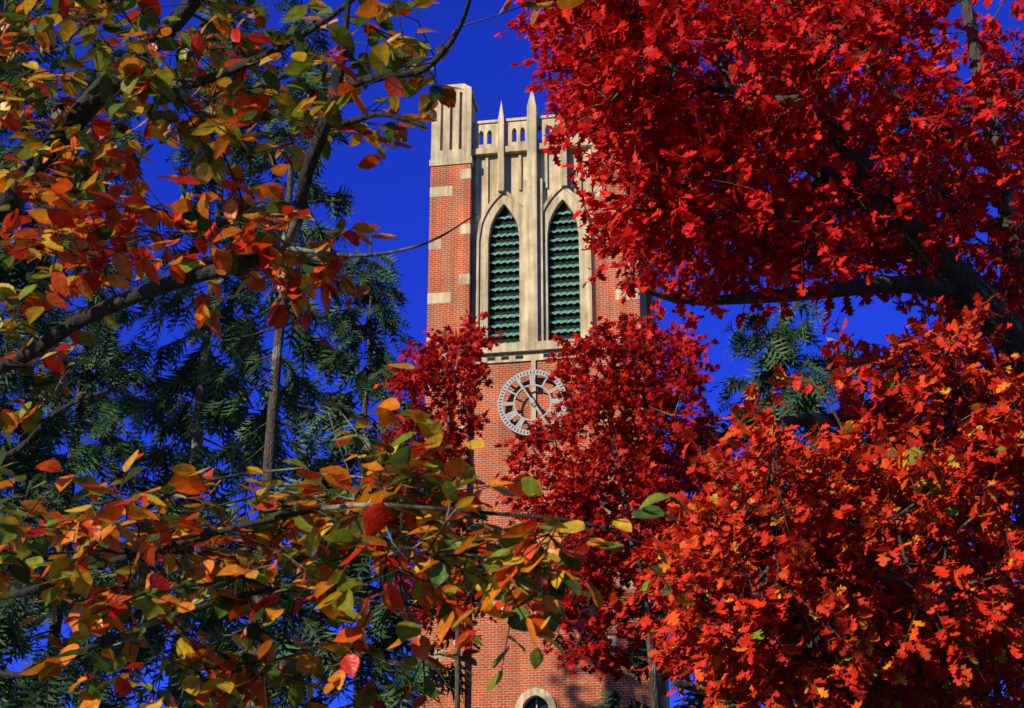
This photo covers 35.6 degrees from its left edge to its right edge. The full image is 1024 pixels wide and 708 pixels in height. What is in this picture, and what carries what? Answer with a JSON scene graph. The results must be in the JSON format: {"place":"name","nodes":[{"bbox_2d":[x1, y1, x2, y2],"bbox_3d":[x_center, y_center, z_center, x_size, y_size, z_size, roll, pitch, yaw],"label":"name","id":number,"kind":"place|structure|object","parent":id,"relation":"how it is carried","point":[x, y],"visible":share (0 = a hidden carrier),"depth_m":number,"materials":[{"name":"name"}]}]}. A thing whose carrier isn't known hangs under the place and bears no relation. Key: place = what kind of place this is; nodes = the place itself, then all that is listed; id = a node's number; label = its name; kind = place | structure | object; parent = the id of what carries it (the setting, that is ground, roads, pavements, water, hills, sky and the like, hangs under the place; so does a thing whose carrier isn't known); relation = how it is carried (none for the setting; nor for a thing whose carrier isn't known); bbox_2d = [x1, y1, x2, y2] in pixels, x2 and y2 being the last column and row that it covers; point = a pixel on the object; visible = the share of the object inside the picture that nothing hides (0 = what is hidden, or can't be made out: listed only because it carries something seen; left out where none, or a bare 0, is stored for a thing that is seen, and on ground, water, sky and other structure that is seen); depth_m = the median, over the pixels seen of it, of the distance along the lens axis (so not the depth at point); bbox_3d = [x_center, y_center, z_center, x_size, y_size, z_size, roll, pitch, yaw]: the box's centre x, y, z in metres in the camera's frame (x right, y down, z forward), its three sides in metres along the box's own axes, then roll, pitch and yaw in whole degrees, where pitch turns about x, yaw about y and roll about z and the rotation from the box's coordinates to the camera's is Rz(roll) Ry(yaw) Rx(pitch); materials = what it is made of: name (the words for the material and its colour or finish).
{"place":"outdoors","nodes":[
{"label":"outdoors","id":0,"kind":"place"},
{"bbox_2d":[0,0,694,707],"bbox_3d":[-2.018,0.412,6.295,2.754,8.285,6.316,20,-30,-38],"label":"tree","id":1,"kind":"object","parent":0,"point":[324,582],"depth_m":5.45,"materials":[{"name":"orange plant"}]},
{"bbox_2d":[237,233,473,707],"bbox_3d":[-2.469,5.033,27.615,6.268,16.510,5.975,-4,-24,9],"label":"spruce","id":2,"kind":"object","parent":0,"point":[383,618],"depth_m":28.80,"materials":[{"name":"green plant"}]},
{"bbox_2d":[374,309,505,707],"bbox_3d":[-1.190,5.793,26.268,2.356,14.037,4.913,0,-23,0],"label":"maple","id":3,"kind":"object","parent":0,"point":[422,380],"depth_m":27.28,"materials":[{"name":"red plant"}]},
{"bbox_2d":[0,0,1023,707],"label":"sky","id":4,"kind":"structure","parent":0,"point":[393,196],"materials":[{"name":"blue"}]},
{"bbox_2d":[493,312,741,707],"bbox_3d":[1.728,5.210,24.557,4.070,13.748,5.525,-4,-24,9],"label":"maple","id":5,"kind":"object","parent":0,"point":[628,392],"depth_m":25.06,"materials":[{"name":"red plant"}]},
{"bbox_2d":[494,0,1023,707],"bbox_3d":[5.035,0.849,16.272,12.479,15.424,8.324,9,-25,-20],"label":"tree","id":6,"kind":"object","parent":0,"point":[994,632],"depth_m":12.75,"materials":[{"name":"red plant"}]},
{"label":"lawn","id":7,"kind":"structure","parent":0,"visible":0},
{"bbox_2d":[0,0,114,707],"bbox_3d":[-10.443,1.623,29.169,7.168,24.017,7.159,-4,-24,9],"label":"spruce","id":8,"kind":"object","parent":7,"relation":"on","point":[38,694],"depth_m":29.85,"materials":[{"name":"green plant"}]},
{"bbox_2d":[0,38,200,707],"bbox_3d":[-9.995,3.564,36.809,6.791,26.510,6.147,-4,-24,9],"label":"spruce","id":9,"kind":"object","parent":7,"relation":"on","point":[108,425],"depth_m":36.63,"materials":[{"name":"green plant"}]},
{"bbox_2d":[57,0,327,707],"bbox_3d":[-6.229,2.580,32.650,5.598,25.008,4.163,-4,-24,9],"label":"spruce","id":10,"kind":"object","parent":7,"relation":"on","point":[158,457],"depth_m":33.29,"materials":[{"name":"green plant"}]},
{"bbox_2d":[138,0,404,707],"bbox_3d":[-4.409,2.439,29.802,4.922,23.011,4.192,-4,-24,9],"label":"spruce","id":11,"kind":"object","parent":7,"relation":"on","point":[212,620],"depth_m":30.48,"materials":[{"name":"green plant"}]},
{"bbox_2d":[418,83,669,707],"bbox_3d":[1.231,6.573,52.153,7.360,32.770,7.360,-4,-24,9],"label":"clock tower","id":12,"kind":"structure","parent":7,"relation":"on","point":[513,260],"depth_m":52.43,"materials":[{"name":"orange brick"}]},
{"bbox_2d":[592,287,992,707],"bbox_3d":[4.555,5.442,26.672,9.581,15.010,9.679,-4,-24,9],"label":"spruce","id":13,"kind":"object","parent":7,"relation":"on","point":[797,402],"depth_m":28.53,"materials":[{"name":"green plant"}]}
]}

